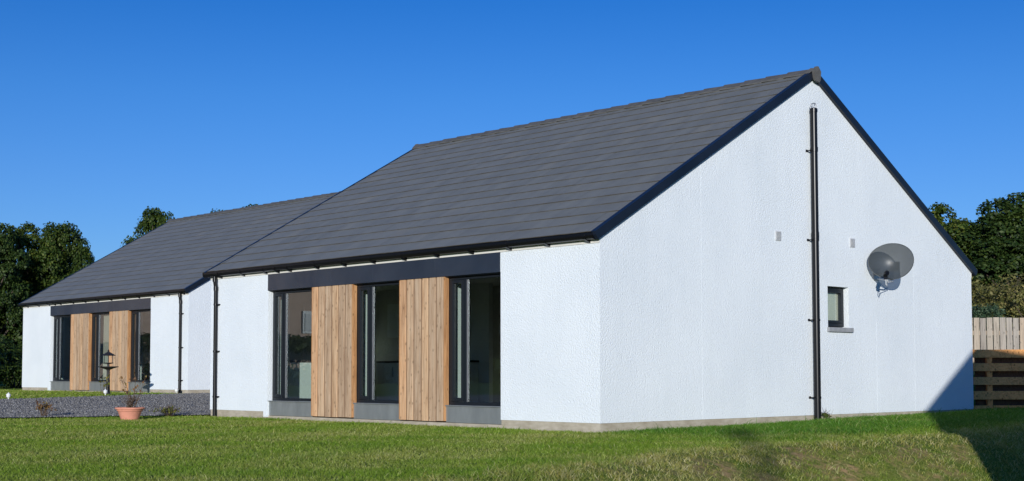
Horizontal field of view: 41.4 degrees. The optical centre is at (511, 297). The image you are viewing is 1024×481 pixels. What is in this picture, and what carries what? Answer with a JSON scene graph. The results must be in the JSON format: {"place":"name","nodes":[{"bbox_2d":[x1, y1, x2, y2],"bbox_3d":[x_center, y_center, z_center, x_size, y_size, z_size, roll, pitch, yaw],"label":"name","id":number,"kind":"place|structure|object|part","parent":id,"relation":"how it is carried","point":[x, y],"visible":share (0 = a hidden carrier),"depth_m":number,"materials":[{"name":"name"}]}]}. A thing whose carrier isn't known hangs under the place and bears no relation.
{"place":"outdoors","nodes":[
{"label":"outdoors","id":0,"kind":"place"},
{"bbox_2d":[0,389,182,398],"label":"mown grass","id":1,"kind":"structure","parent":0,"point":[20,393],"depth_m":35.16,"materials":[{"name":"green plant"}]},
{"bbox_2d":[0,392,210,417],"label":"gravel drive","id":2,"kind":"structure","parent":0,"point":[115,405],"depth_m":29.80,"materials":[{"name":"grey gravel"}]},
{"bbox_2d":[35,399,55,417],"bbox_3d":[-8.713,2.066,25.367,0.383,0.393,0.445,1,-3,-17],"label":"weed clump","id":3,"kind":"object","parent":2,"relation":"on","point":[40,407],"visible":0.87,"depth_m":25.30,"materials":[{"name":"brown plant"}]},
{"bbox_2d":[0,349,1023,480],"bbox_3d":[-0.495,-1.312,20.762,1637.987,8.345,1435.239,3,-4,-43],"label":"ground","id":4,"kind":"structure","parent":0,"point":[891,463],"depth_m":15.09,"materials":[{"name":"green plant"}]},
{"bbox_2d":[0,309,17,345],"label":"oak tree","id":5,"kind":"object","parent":4,"relation":"on","point":[1,326],"visible":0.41,"depth_m":56.74,"materials":[{"name":"green plant"}]},
{"bbox_2d":[0,346,21,384],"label":"hedge bush","id":6,"kind":"object","parent":4,"relation":"on","point":[4,368],"visible":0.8,"depth_m":49.99,"materials":[{"name":"green plant"}]},
{"bbox_2d":[0,337,22,387],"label":"hedge bush","id":7,"kind":"object","parent":4,"relation":"on","point":[14,353],"visible":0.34,"depth_m":51.07,"materials":[{"name":"green plant"}]},
{"bbox_2d":[0,222,30,386],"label":"broadleaf tree","id":8,"kind":"object","parent":4,"relation":"on","point":[9,282],"visible":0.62,"depth_m":56.66,"materials":[{"name":"green plant"}]},
{"bbox_2d":[0,221,68,385],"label":"sycamore tree","id":9,"kind":"object","parent":4,"relation":"on","point":[23,239],"visible":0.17,"depth_m":59.21,"materials":[{"name":"green plant"}]},
{"bbox_2d":[3,221,92,348],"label":"oak tree","id":10,"kind":"object","parent":4,"relation":"on","point":[65,235],"visible":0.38,"depth_m":59.12,"materials":[{"name":"green plant"}]},
{"bbox_2d":[64,238,94,276],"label":"broadleaf tree","id":11,"kind":"object","parent":4,"relation":"on","point":[77,257],"visible":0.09,"depth_m":59.83,"materials":[{"name":"green plant"}]},
{"bbox_2d":[99,375,109,393],"bbox_3d":[-10.291,2.192,34.246,0.297,0.588,0.206,1,-3,-18],"label":"flower clump","id":12,"kind":"object","parent":4,"relation":"on","point":[104,385],"visible":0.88,"depth_m":34.22,"materials":[{"name":"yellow plant"}]},
{"bbox_2d":[98,349,118,394],"bbox_3d":[-10.278,1.909,34.533,0.510,1.180,0.510,-2,-4,27],"label":"bird table","id":13,"kind":"object","parent":4,"relation":"on","point":[108,367],"visible":0.89,"depth_m":34.48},
{"bbox_2d":[115,407,144,420],"bbox_3d":[-6.850,2.093,24.316,0.524,0.242,0.524,3,-4,-43],"label":"flower pot","id":14,"kind":"object","parent":4,"relation":"on","point":[130,413],"visible":0.86,"depth_m":24.16,"materials":[{"name":"ceramic"}]},
{"bbox_2d":[121,393,140,407],"bbox_3d":[-6.853,1.855,24.334,0.383,0.349,0.399,3,-4,-43],"label":"potted shrub","id":15,"kind":"object","parent":14,"relation":"on","point":[128,404],"visible":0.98,"depth_m":24.32,"materials":[{"name":"brown plant"}]},
{"bbox_2d":[118,372,146,407],"bbox_3d":[-6.822,1.683,24.365,0.456,0.693,0.424,0,-3,-3],"label":"rose plant","id":16,"kind":"object","parent":14,"relation":"on","point":[135,387],"visible":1,"depth_m":24.31,"materials":[{"name":"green plant"}]},
{"bbox_2d":[120,206,174,246],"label":"oak tree","id":17,"kind":"object","parent":4,"relation":"on","point":[153,218],"visible":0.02,"depth_m":71.50,"materials":[{"name":"green plant"}]},
{"bbox_2d":[149,403,179,416],"bbox_3d":[-6.546,2.145,25.924,0.487,0.296,0.675,-1,-3,21],"label":"weed clump","id":18,"kind":"object","parent":4,"relation":"on","point":[169,410],"visible":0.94,"depth_m":25.85,"materials":[{"name":"green plant"}]},
{"bbox_2d":[18,191,339,393],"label":"house","id":19,"kind":"structure","parent":4,"relation":"on","point":[158,280],"depth_m":39.96,"materials":[{"name":"concrete"}]},
{"bbox_2d":[61,317,62,376],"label":"window blind","id":20,"kind":"object","parent":19,"relation":"attached to","point":[62,347],"depth_m":41.75,"materials":[{"name":"grey fabric"}]},
{"bbox_2d":[53,315,70,380],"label":"window","id":21,"kind":"structure","parent":19,"relation":"in","point":[57,343],"depth_m":41.66,"materials":[{"name":"black"}]},
{"bbox_2d":[91,313,108,381],"bbox_3d":[-11.935,1.457,39.567,0.096,1.999,1.251,3,-4,-43],"label":"window","id":22,"kind":"structure","parent":19,"relation":"in","point":[96,317],"depth_m":39.78,"materials":[{"name":"black"}]},
{"bbox_2d":[100,315,101,376],"bbox_3d":[-12.153,1.428,39.959,0.016,1.840,0.280,3,-4,-43],"label":"window blind","id":23,"kind":"object","parent":19,"relation":"attached to","point":[101,345],"depth_m":39.86,"materials":[{"name":"grey fabric"}]},
{"bbox_2d":[103,314,108,353],"bbox_3d":[-11.708,1.077,39.505,0.016,1.190,0.780,3,-4,-43],"label":"window blind","id":24,"kind":"object","parent":19,"relation":"attached to","point":[106,335],"depth_m":39.66,"materials":[{"name":"beige fabric"}]},
{"bbox_2d":[140,312,141,364],"bbox_3d":[-10.508,1.154,38.224,0.016,1.490,0.280,3,-4,-43],"label":"window blind","id":25,"kind":"object","parent":19,"relation":"attached to","point":[141,337],"depth_m":38.12,"materials":[{"name":"grey fabric"}]},
{"bbox_2d":[131,310,150,381],"bbox_3d":[-10.272,1.357,37.803,0.096,1.999,1.295,3,-4,-43],"label":"window","id":26,"kind":"structure","parent":19,"relation":"in","point":[138,313],"depth_m":38.02,"materials":[{"name":"black"}]},
{"bbox_2d":[202,66,976,432],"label":"house","id":27,"kind":"structure","parent":4,"relation":"on","point":[692,258],"depth_m":22.25,"materials":[{"name":"paint"}]},
{"bbox_2d":[272,289,311,400],"bbox_3d":[-3.911,0.868,24.480,0.096,1.999,1.365,3,-4,-43],"label":"window","id":28,"kind":"structure","parent":27,"relation":"in","point":[284,295],"depth_m":24.72,"materials":[{"name":"black"}]},
{"bbox_2d":[289,360,310,397],"bbox_3d":[-3.729,1.685,26.164,1.905,0.926,0.685,3,-4,-43],"label":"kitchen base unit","id":29,"kind":"object","parent":27,"relation":"on","point":[299,378],"visible":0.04,"depth_m":25.50,"materials":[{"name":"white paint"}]},
{"bbox_3d":[-3.960,1.616,25.509,0.619,0.772,0.043,3,-4,-43],"label":"door","id":30,"kind":"part","parent":29,"relation":"part of","materials":[{"name":"white paint"}]},
{"bbox_2d":[357,282,398,403],"bbox_3d":[-2.179,0.764,22.642,0.096,1.999,1.251,3,-4,-43],"label":"window","id":31,"kind":"structure","parent":27,"relation":"in","point":[371,288],"depth_m":22.85,"materials":[{"name":"black"}]},
{"bbox_2d":[387,304,398,337],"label":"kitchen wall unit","id":32,"kind":"structure","parent":27,"relation":"attached to","point":[392,320],"depth_m":27.53,"materials":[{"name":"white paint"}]},
{"bbox_3d":[-2.367,0.471,27.475,0.043,0.672,0.517,3,-4,-43],"label":"door","id":33,"kind":"part","parent":32,"relation":"part of","materials":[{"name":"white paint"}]},
{"bbox_2d":[376,360,478,405],"bbox_3d":[-1.699,1.714,26.738,0.640,0.926,2.430,3,-4,-43],"label":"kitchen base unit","id":34,"kind":"object","parent":27,"relation":"on","point":[387,380],"visible":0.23,"depth_m":27.04,"materials":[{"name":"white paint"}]},
{"bbox_3d":[-2.537,1.707,27.194,0.043,0.772,0.592,3,-4,-43],"label":"door","id":35,"kind":"part","parent":34,"relation":"part of","materials":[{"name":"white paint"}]},
{"bbox_3d":[-2.125,1.683,26.758,0.043,0.772,0.592,3,-4,-43],"label":"door","id":36,"kind":"part","parent":34,"relation":"part of","materials":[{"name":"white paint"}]},
{"bbox_2d":[449,274,500,405],"bbox_3d":[-0.516,0.664,20.878,0.096,1.999,1.295,3,-4,-43],"label":"window","id":37,"kind":"structure","parent":27,"relation":"in","point":[465,281],"depth_m":21.09,"materials":[{"name":"black"}]},
{"bbox_2d":[828,287,843,326],"bbox_3d":[5.422,0.162,22.993,0.630,0.670,0.085,3,-4,-43],"label":"gable window","id":38,"kind":"structure","parent":27,"relation":"in","point":[840,322],"depth_m":23.11,"materials":[{"name":"black metal"}]},
{"bbox_2d":[868,243,913,285],"bbox_3d":[6.455,-0.547,23.378,0.584,0.766,0.826,1,-3,-15],"label":"satellite dish","id":39,"kind":"object","parent":27,"relation":"attached to","point":[890,261],"visible":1,"depth_m":23.42,"materials":[{"name":"grey metal"}]},
{"bbox_2d":[821,410,832,418],"bbox_3d":[5.165,1.919,22.320,0.207,0.228,0.266,0,-3,2],"label":"weed clump","id":40,"kind":"object","parent":4,"relation":"on","point":[824,414],"visible":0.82,"depth_m":22.35,"materials":[{"name":"green plant"}]},
{"bbox_2d":[928,202,991,336],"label":"sycamore tree","id":41,"kind":"object","parent":4,"relation":"on","point":[954,224],"visible":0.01,"depth_m":48.99,"materials":[{"name":"green plant"}]},
{"bbox_2d":[950,192,1023,348],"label":"broadleaf tree","id":42,"kind":"object","parent":4,"relation":"on","point":[1003,252],"visible":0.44,"depth_m":47.43,"materials":[{"name":"green plant"}]},
{"bbox_2d":[972,303,1010,348],"bbox_3d":[11.785,0.847,35.144,1.952,1.398,1.938,3,-4,-43],"label":"evergreen bush","id":43,"kind":"object","parent":4,"relation":"on","point":[983,311],"visible":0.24,"depth_m":34.76,"materials":[{"name":"green plant"}]},
{"bbox_2d":[971,277,1016,345],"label":"scrub bush","id":44,"kind":"object","parent":4,"relation":"on","point":[973,288],"visible":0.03,"depth_m":40.66,"materials":[{"name":"green plant"}]},
{"bbox_2d":[971,285,1023,348],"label":"scrub bush","id":45,"kind":"object","parent":4,"relation":"on","point":[988,293],"visible":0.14,"depth_m":37.67,"materials":[{"name":"green plant"}]},
{"bbox_2d":[972,317,1023,374],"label":"picket fence","id":46,"kind":"object","parent":4,"relation":"on","point":[993,332],"visible":0.23,"depth_m":27.66,"materials":[{"name":"beige wood"}]},
{"bbox_2d":[972,273,1023,341],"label":"scrub bush","id":47,"kind":"object","parent":4,"relation":"on","point":[1012,289],"visible":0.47,"depth_m":37.18,"materials":[{"name":"green plant"}]},
{"bbox_2d":[973,350,1023,409],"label":"board fence","id":48,"kind":"object","parent":4,"relation":"on","point":[998,379],"visible":0.91,"depth_m":26.13,"materials":[{"name":"brown wood"}]},
{"bbox_2d":[0,0,1023,302],"label":"sky","id":49,"kind":"structure","parent":0,"point":[111,110],"materials":[{"name":"blue"}]}
]}

